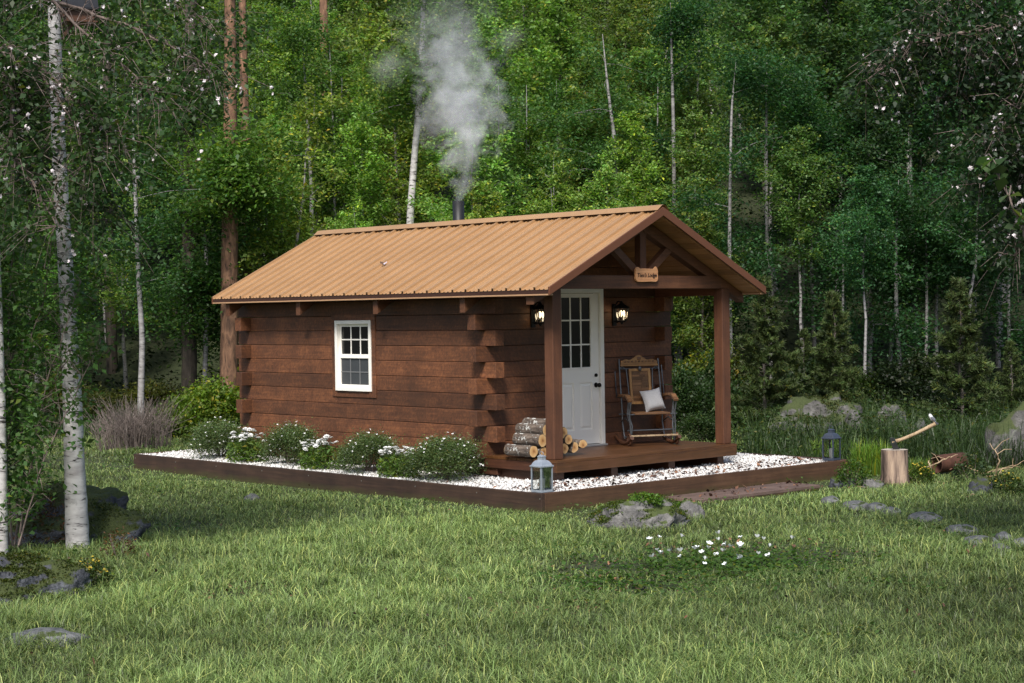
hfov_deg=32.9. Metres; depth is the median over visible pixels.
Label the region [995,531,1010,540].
stepping stone
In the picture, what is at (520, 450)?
firewood log
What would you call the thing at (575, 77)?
birch tree
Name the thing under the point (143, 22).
alder tree
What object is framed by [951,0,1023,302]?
birch tree
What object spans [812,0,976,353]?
birch tree
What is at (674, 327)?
birch tree
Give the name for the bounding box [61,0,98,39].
birdhouse
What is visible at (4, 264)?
birch tree
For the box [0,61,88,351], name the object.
alder tree
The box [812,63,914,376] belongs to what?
birch tree
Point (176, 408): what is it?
shrub
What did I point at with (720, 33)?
birch tree
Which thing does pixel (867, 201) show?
birch tree
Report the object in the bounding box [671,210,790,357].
birch tree
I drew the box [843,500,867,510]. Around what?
stepping stone
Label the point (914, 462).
herb
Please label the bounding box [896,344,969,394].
understorey shrub
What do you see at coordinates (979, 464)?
leafy herb
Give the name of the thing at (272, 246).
birch clump
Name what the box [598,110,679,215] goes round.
birch tree
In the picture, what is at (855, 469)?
leafy herb
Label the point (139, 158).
alder tree
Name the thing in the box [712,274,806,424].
young pine
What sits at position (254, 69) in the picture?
birch tree
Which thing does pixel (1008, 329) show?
birch tree
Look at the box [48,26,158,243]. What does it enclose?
alder tree
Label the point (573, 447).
firewood log
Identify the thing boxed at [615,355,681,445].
rocking chair
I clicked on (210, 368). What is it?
forest undergrowth
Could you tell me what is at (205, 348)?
birch tree
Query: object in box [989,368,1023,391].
understorey shrub
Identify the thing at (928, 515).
stepping stone
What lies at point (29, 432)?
leafy sapling
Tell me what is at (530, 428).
firewood log
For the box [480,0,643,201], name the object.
alder tree
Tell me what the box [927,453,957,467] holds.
fallen branch
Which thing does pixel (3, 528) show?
birch tree
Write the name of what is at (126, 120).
birch clump
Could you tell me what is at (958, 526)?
stepping stone
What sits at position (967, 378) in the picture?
understorey shrub
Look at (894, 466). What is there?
chopping stump
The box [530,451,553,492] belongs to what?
candle lantern
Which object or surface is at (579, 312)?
door
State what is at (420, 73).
birch tree
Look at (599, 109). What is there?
birch tree
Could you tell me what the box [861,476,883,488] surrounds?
boulder
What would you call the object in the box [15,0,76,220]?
birch tree
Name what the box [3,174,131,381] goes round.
alder tree
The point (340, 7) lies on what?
birch clump
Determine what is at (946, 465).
log
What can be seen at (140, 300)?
birch tree
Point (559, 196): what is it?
birch clump
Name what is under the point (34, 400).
understorey shrub
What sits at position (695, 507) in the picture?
boulder
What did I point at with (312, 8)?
birch clump
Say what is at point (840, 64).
alder tree
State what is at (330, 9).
alder tree
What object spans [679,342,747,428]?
shrub
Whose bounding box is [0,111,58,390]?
birch tree
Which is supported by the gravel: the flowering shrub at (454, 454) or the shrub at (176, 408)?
the flowering shrub at (454, 454)
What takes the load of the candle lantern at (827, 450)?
on the timber border
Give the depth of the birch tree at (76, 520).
16.84 m
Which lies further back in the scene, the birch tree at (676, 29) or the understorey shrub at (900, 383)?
the birch tree at (676, 29)
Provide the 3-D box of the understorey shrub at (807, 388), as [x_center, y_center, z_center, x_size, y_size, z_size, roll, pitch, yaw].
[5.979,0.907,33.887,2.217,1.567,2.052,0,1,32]
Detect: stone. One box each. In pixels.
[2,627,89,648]
[244,493,259,500]
[821,495,840,504]
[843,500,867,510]
[865,502,886,512]
[883,506,900,515]
[907,511,942,523]
[945,524,978,535]
[962,535,999,546]
[991,543,1009,554]
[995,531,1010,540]
[1011,537,1023,545]
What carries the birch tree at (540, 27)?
on the ground at (174, 364)
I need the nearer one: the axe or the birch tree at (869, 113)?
the axe
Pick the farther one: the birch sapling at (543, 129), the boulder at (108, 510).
the birch sapling at (543, 129)
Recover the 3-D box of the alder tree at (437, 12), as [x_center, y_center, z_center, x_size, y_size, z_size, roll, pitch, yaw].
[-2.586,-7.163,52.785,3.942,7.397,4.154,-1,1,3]
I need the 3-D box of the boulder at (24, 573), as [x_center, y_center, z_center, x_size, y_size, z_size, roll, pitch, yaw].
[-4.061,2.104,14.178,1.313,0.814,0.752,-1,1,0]
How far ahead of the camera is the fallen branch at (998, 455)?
22.15 m
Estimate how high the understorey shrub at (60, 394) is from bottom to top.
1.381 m
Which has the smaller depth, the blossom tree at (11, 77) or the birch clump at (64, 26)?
the blossom tree at (11, 77)
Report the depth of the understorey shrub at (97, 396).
35.39 m
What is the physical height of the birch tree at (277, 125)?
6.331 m
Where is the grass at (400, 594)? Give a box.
[0,422,1023,682]
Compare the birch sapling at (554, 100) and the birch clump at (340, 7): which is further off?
the birch clump at (340, 7)
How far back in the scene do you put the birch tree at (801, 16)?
44.41 m
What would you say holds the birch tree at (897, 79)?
on the ground at (174, 364)
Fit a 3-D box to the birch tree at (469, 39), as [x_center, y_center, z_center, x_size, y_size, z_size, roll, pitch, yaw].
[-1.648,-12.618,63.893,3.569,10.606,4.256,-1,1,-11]
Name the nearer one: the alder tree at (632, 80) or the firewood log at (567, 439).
the firewood log at (567, 439)
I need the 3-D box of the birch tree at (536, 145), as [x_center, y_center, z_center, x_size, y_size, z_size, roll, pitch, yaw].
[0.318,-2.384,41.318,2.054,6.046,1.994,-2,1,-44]
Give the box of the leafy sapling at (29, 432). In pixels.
[0,156,123,547]
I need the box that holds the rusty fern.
[8,495,64,548]
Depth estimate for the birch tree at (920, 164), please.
49.07 m
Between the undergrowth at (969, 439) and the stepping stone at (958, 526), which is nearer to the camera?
the stepping stone at (958, 526)
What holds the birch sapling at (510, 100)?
on the ground at (174, 364)
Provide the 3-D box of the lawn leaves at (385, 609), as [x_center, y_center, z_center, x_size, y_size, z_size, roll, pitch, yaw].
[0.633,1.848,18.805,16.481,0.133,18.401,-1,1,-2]
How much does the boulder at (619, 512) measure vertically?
0.691 m
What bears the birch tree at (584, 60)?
on the ground at (174, 364)
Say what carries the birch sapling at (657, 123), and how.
on the ground at (174, 364)
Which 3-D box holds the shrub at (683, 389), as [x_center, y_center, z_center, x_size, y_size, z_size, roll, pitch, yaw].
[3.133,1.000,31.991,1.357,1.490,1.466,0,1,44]
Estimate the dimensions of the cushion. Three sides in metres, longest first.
0.300 x 0.300 x 0.148 m
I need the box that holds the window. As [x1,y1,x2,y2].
[334,320,377,391]
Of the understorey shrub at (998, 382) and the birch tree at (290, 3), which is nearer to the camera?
the understorey shrub at (998, 382)
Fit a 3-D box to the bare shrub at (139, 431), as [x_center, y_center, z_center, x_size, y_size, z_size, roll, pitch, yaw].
[-6.459,1.409,29.813,2.073,0.971,2.075,0,1,28]
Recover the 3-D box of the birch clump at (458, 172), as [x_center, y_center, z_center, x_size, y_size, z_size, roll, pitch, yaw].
[-0.733,-2.081,37.655,3.626,7.338,3.024,-2,1,-44]
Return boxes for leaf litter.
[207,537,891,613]
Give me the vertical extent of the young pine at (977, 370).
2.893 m
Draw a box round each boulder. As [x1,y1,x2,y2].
[0,550,95,603]
[8,477,160,550]
[586,493,689,529]
[679,499,705,519]
[762,390,875,439]
[828,471,854,488]
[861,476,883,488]
[875,403,906,431]
[907,417,931,436]
[968,475,994,493]
[983,401,1023,465]
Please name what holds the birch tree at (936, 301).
on the ground at (174, 364)
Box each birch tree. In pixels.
[0,0,32,37]
[0,2,27,49]
[0,11,18,101]
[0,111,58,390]
[0,177,41,351]
[0,252,7,554]
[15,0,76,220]
[46,79,121,342]
[48,0,89,551]
[50,77,226,418]
[93,159,155,388]
[131,87,287,384]
[167,0,249,136]
[197,0,250,125]
[203,0,273,235]
[212,0,281,87]
[236,0,311,221]
[249,0,354,86]
[249,3,362,236]
[252,109,324,266]
[315,100,402,227]
[329,0,361,69]
[334,0,509,223]
[347,32,379,203]
[350,28,446,225]
[354,0,411,45]
[435,0,500,122]
[443,0,494,124]
[443,0,542,204]
[476,2,527,107]
[486,0,598,88]
[486,114,569,214]
[496,0,565,152]
[505,34,557,166]
[515,0,602,133]
[520,25,710,220]
[535,53,637,210]
[565,28,616,175]
[570,0,660,107]
[570,149,642,210]
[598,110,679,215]
[615,0,739,366]
[646,67,738,354]
[649,0,733,113]
[652,0,726,91]
[658,34,808,355]
[658,209,754,359]
[662,96,744,313]
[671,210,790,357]
[672,205,746,363]
[682,1,745,193]
[696,37,839,377]
[700,0,830,292]
[710,1,758,173]
[713,14,833,325]
[735,57,865,327]
[748,123,857,350]
[764,65,864,357]
[768,0,923,341]
[776,0,894,290]
[783,212,919,377]
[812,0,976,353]
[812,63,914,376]
[812,163,906,379]
[813,94,942,373]
[822,154,951,375]
[822,179,942,365]
[848,186,1002,364]
[866,0,959,195]
[868,202,1003,366]
[900,23,944,250]
[905,57,1012,348]
[913,100,1018,393]
[916,161,1023,355]
[936,0,1023,347]
[936,176,1023,378]
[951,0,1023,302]
[966,214,1023,367]
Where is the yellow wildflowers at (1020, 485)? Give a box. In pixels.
[984,470,1023,496]
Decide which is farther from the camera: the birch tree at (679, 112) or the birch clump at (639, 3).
the birch clump at (639, 3)
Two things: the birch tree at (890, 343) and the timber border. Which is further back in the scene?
the birch tree at (890, 343)
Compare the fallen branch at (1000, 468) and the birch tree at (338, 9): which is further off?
the birch tree at (338, 9)
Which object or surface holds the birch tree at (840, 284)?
on the ground at (174, 364)
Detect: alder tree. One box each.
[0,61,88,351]
[3,0,80,116]
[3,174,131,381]
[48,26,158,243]
[65,0,184,177]
[113,59,176,269]
[140,0,223,166]
[246,0,348,91]
[249,13,319,136]
[288,40,406,229]
[324,10,453,225]
[329,0,455,191]
[384,0,489,221]
[392,9,485,222]
[429,176,506,221]
[446,5,504,69]
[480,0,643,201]
[566,0,627,71]
[572,0,739,203]
[579,0,659,164]
[615,59,662,168]
[671,210,752,368]
[706,0,794,135]
[712,1,782,202]
[785,4,840,211]
[816,0,926,223]
[874,0,958,190]
[931,0,974,181]
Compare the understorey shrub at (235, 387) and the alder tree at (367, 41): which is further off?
the alder tree at (367, 41)
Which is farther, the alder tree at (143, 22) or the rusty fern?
the alder tree at (143, 22)
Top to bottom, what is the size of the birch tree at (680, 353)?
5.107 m
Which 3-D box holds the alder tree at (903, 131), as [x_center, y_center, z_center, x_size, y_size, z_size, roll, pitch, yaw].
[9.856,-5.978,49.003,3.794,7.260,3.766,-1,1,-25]
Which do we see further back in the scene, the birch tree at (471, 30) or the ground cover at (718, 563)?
the birch tree at (471, 30)
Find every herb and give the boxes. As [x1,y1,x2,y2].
[97,526,140,560]
[627,491,665,506]
[675,497,691,507]
[834,457,874,487]
[908,455,935,477]
[950,451,994,483]
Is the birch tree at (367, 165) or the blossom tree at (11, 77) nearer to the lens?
the blossom tree at (11, 77)
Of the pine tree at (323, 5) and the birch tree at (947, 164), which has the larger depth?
the pine tree at (323, 5)
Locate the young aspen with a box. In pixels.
[976,154,1023,238]
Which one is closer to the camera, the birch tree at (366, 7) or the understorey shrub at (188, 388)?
the understorey shrub at (188, 388)
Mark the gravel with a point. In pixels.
(486, 481)
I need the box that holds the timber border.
[134,450,849,513]
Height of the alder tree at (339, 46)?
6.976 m
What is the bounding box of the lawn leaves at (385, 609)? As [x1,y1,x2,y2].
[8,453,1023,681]
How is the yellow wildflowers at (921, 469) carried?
on the ground at (174, 364)
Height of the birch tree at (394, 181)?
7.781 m
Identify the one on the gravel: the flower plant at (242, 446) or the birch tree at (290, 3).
the flower plant at (242, 446)
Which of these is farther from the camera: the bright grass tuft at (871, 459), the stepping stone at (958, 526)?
the bright grass tuft at (871, 459)
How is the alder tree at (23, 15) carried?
on the ground at (174, 364)
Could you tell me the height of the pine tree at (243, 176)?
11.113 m
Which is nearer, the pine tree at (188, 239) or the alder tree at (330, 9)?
the pine tree at (188, 239)
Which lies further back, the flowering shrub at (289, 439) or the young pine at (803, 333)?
the young pine at (803, 333)
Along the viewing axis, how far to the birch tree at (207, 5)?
53.98 m
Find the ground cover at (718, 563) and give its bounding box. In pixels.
[438,534,968,611]
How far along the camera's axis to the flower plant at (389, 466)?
21.72 m
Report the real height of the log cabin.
3.682 m
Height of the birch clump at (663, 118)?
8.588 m
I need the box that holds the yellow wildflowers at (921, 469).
[908,461,936,484]
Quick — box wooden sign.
[634,267,657,281]
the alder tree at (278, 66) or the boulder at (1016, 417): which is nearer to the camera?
the boulder at (1016, 417)
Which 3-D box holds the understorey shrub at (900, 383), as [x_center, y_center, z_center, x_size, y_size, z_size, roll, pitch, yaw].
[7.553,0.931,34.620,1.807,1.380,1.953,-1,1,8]
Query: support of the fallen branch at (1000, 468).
on the ground at (174, 364)
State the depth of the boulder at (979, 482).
20.58 m
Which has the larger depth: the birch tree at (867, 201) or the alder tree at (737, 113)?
the alder tree at (737, 113)
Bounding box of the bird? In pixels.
[928,413,938,424]
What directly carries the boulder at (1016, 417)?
on the ground at (174, 364)
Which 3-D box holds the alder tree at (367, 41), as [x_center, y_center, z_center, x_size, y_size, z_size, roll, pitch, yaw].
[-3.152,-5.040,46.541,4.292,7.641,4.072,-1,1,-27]
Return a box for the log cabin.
[212,201,765,480]
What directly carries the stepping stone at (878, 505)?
on the ground at (174, 364)
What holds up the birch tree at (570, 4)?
on the ground at (174, 364)
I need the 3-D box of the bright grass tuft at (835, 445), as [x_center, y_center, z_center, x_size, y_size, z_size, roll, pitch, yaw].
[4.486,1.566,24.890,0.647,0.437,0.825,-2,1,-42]
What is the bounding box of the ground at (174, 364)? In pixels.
[0,0,1023,682]
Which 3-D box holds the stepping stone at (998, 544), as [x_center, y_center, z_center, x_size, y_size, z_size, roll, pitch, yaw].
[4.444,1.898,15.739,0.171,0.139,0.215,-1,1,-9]
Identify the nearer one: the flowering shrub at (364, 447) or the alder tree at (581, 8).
the flowering shrub at (364, 447)
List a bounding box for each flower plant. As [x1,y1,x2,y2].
[225,427,268,462]
[297,434,345,469]
[376,446,419,477]
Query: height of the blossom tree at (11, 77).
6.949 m
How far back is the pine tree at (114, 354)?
40.90 m
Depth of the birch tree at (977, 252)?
35.82 m
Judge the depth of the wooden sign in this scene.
21.73 m
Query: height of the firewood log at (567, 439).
0.124 m
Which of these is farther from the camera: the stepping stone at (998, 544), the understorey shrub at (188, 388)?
the understorey shrub at (188, 388)
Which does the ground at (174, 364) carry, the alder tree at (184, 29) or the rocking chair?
the alder tree at (184, 29)
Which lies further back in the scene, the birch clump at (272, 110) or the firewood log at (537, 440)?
the birch clump at (272, 110)
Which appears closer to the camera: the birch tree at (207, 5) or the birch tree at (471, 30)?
the birch tree at (207, 5)
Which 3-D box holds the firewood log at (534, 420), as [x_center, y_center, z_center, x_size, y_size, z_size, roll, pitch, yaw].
[0.339,1.010,21.313,0.134,0.136,0.500,-2,1,-43]
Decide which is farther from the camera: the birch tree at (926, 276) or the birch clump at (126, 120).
the birch clump at (126, 120)
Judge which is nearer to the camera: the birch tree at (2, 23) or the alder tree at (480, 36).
the birch tree at (2, 23)
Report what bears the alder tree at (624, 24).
on the ground at (174, 364)
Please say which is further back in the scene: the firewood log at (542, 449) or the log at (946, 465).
the log at (946, 465)
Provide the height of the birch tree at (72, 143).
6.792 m
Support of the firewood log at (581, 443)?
on the log cabin
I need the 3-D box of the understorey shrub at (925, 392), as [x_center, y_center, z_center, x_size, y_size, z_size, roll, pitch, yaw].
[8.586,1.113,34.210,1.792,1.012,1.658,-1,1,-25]
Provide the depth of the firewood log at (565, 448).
21.23 m
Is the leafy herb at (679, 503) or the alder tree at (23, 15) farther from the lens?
the alder tree at (23, 15)
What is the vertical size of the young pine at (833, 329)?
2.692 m
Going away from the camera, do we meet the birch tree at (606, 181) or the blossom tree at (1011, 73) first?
the blossom tree at (1011, 73)
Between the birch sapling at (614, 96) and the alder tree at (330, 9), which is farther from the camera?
the alder tree at (330, 9)
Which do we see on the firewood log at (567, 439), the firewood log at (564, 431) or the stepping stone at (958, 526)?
the firewood log at (564, 431)
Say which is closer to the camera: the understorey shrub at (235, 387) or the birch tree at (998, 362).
the understorey shrub at (235, 387)
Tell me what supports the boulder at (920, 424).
on the ground at (174, 364)
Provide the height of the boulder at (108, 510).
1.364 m
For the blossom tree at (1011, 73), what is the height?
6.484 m
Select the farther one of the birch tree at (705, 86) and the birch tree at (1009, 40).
the birch tree at (705, 86)
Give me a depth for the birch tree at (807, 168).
37.49 m
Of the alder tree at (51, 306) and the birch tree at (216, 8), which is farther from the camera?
the birch tree at (216, 8)
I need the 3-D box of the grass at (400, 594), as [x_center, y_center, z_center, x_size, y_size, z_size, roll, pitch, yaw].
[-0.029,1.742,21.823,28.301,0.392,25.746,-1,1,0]
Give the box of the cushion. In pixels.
[639,388,665,411]
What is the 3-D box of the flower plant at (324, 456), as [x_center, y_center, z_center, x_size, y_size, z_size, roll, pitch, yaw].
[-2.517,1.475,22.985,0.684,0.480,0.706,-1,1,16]
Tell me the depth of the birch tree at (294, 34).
39.55 m
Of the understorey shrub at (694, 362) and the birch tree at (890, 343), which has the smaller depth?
the understorey shrub at (694, 362)
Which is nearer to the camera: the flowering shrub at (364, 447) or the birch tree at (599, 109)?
the flowering shrub at (364, 447)
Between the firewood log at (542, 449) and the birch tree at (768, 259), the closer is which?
the firewood log at (542, 449)
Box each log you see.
[504,444,537,456]
[512,433,545,446]
[515,423,545,435]
[522,418,545,423]
[536,447,545,455]
[563,427,566,437]
[563,434,571,443]
[563,443,568,453]
[567,442,577,452]
[572,439,586,447]
[931,452,967,473]
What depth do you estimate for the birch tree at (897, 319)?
37.15 m
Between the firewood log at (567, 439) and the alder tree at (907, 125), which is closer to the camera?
the firewood log at (567, 439)
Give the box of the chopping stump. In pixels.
[880,448,909,485]
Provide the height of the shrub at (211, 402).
1.515 m
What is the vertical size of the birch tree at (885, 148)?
6.972 m
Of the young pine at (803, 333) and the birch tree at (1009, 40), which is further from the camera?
the birch tree at (1009, 40)
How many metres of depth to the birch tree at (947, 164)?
38.84 m
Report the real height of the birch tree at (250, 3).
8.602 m
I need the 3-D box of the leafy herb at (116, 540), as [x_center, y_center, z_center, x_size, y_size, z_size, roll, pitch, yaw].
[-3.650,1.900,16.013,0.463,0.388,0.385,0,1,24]
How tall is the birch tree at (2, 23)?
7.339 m
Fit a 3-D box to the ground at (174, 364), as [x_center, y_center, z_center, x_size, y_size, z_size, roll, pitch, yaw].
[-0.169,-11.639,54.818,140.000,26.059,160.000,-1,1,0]
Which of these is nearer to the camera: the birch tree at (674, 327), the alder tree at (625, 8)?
the birch tree at (674, 327)
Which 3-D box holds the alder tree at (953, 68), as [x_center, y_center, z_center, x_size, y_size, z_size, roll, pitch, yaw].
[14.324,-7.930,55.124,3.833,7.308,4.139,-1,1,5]
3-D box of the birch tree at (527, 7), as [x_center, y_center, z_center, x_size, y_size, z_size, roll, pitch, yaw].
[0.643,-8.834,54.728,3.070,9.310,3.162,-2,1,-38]
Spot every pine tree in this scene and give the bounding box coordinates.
[43,0,181,373]
[108,0,282,392]
[145,0,328,392]
[161,0,329,372]
[299,0,385,242]
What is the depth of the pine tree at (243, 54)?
38.91 m
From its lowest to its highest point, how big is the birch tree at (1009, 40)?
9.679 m
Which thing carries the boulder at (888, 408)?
on the ground at (174, 364)
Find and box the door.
[561,294,600,443]
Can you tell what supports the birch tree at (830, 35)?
on the ground at (174, 364)
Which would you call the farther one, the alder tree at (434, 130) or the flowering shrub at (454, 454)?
the alder tree at (434, 130)
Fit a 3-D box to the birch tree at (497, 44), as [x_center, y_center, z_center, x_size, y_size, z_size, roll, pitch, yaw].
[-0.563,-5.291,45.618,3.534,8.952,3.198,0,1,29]
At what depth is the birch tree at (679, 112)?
41.88 m
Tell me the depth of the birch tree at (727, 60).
58.13 m
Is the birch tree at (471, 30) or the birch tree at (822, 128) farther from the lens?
the birch tree at (471, 30)
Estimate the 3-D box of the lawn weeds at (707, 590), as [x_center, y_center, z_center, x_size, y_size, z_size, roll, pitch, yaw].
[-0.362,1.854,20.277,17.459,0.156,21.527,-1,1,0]
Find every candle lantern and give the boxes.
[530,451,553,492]
[821,426,841,460]
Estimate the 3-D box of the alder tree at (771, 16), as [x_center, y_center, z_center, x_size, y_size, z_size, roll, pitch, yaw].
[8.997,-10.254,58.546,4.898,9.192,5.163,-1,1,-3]
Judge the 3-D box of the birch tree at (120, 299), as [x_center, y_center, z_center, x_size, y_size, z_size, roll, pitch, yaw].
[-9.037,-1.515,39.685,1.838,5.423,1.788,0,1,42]
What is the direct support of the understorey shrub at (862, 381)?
on the ground at (174, 364)
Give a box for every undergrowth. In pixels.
[4,82,1023,434]
[6,384,1023,472]
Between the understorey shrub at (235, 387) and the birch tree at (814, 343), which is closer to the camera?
the understorey shrub at (235, 387)
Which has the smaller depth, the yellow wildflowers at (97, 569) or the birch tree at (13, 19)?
the yellow wildflowers at (97, 569)
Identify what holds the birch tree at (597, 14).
on the ground at (174, 364)
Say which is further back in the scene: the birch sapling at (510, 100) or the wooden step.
the birch sapling at (510, 100)
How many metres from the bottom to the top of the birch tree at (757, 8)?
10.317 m
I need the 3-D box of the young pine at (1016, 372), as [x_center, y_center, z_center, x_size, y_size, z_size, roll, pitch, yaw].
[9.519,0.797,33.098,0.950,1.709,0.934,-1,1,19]
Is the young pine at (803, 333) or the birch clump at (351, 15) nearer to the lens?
the young pine at (803, 333)
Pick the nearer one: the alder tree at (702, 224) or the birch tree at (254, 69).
the alder tree at (702, 224)
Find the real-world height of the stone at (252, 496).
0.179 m
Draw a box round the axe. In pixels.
[890,422,935,449]
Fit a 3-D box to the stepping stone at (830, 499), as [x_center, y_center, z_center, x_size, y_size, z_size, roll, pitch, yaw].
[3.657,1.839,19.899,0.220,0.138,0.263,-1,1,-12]
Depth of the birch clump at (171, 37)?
46.41 m
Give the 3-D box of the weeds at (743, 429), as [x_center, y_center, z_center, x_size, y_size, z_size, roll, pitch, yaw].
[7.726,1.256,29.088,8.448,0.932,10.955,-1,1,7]
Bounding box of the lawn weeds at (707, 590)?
[0,439,1019,667]
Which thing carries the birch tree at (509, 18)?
on the ground at (174, 364)
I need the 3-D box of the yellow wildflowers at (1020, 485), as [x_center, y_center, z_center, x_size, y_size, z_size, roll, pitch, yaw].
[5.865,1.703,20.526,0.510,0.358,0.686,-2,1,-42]
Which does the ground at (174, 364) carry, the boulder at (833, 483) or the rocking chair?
the boulder at (833, 483)
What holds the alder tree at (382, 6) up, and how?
on the ground at (174, 364)
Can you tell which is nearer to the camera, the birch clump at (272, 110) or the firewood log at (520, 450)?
the firewood log at (520, 450)
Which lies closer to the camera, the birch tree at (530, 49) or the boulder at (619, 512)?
the boulder at (619, 512)
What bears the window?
in the log cabin
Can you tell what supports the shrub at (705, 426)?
on the ground at (174, 364)
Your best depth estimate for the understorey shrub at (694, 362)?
36.00 m
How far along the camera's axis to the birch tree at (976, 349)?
39.61 m
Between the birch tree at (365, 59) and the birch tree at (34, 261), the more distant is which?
the birch tree at (365, 59)
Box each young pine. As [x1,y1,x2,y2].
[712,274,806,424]
[783,327,815,406]
[800,289,866,403]
[911,276,1005,419]
[987,339,1023,414]
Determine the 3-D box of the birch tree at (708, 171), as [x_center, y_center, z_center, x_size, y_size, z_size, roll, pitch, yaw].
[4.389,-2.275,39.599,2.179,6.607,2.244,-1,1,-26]
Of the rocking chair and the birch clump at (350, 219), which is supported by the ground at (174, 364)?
the birch clump at (350, 219)
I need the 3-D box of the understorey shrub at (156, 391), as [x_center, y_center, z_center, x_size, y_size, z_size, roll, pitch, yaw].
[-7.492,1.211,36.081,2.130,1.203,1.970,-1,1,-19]
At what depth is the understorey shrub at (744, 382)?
33.77 m
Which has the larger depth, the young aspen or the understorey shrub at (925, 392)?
the understorey shrub at (925, 392)
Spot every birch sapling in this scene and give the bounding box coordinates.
[435,62,541,217]
[476,85,596,215]
[504,70,595,209]
[513,69,654,212]
[620,83,704,311]
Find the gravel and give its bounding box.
[145,448,835,492]
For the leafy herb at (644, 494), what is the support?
on the boulder at (619, 512)
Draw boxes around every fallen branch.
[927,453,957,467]
[965,460,1023,473]
[990,438,1011,477]
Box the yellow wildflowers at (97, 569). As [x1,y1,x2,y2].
[80,555,118,591]
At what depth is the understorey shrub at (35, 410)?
34.47 m
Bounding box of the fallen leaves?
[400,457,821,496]
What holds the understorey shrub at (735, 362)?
on the ground at (174, 364)
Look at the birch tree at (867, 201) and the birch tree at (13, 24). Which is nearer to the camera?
the birch tree at (867, 201)
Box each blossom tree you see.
[0,0,292,296]
[824,0,1023,328]
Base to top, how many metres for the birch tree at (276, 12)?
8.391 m
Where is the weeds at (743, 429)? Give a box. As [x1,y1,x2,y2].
[731,382,1023,462]
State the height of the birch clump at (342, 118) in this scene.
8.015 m
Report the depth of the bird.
22.05 m
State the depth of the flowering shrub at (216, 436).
24.89 m
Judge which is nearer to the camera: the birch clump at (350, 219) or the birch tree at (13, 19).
the birch clump at (350, 219)
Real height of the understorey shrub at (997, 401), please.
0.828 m
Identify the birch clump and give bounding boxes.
[22,1,129,65]
[45,8,200,312]
[123,4,250,210]
[191,80,352,317]
[210,65,327,236]
[276,29,406,235]
[282,0,354,91]
[319,0,366,56]
[323,199,372,229]
[332,0,409,87]
[405,79,533,221]
[509,149,611,214]
[597,0,720,77]
[620,0,752,224]
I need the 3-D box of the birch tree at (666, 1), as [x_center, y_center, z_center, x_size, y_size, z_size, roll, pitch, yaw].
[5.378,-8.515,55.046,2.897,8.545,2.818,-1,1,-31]
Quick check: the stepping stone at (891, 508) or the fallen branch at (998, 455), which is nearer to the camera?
the stepping stone at (891, 508)
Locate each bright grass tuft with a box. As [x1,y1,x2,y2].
[801,436,843,458]
[846,435,898,475]
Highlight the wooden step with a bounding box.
[665,482,819,503]
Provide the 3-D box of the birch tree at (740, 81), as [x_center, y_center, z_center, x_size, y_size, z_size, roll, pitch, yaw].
[4.902,-2.579,37.794,3.086,8.191,3.222,-2,1,-42]
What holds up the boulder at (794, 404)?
on the ground at (174, 364)
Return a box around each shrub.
[5,384,53,409]
[7,397,57,427]
[34,366,98,411]
[57,382,136,423]
[83,395,196,451]
[111,371,187,414]
[152,377,204,437]
[158,374,233,414]
[163,362,241,442]
[180,416,257,459]
[221,367,240,416]
[249,417,331,465]
[330,424,408,474]
[390,428,489,482]
[665,335,760,391]
[666,355,714,430]
[672,405,714,441]
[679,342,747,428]
[701,351,768,399]
[730,371,775,424]
[774,352,872,404]
[841,359,895,406]
[860,353,930,412]
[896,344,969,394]
[907,377,970,412]
[919,350,997,398]
[969,385,1023,413]
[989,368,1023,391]
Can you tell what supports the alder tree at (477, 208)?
on the ground at (174, 364)
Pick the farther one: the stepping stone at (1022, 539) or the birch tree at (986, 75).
the birch tree at (986, 75)

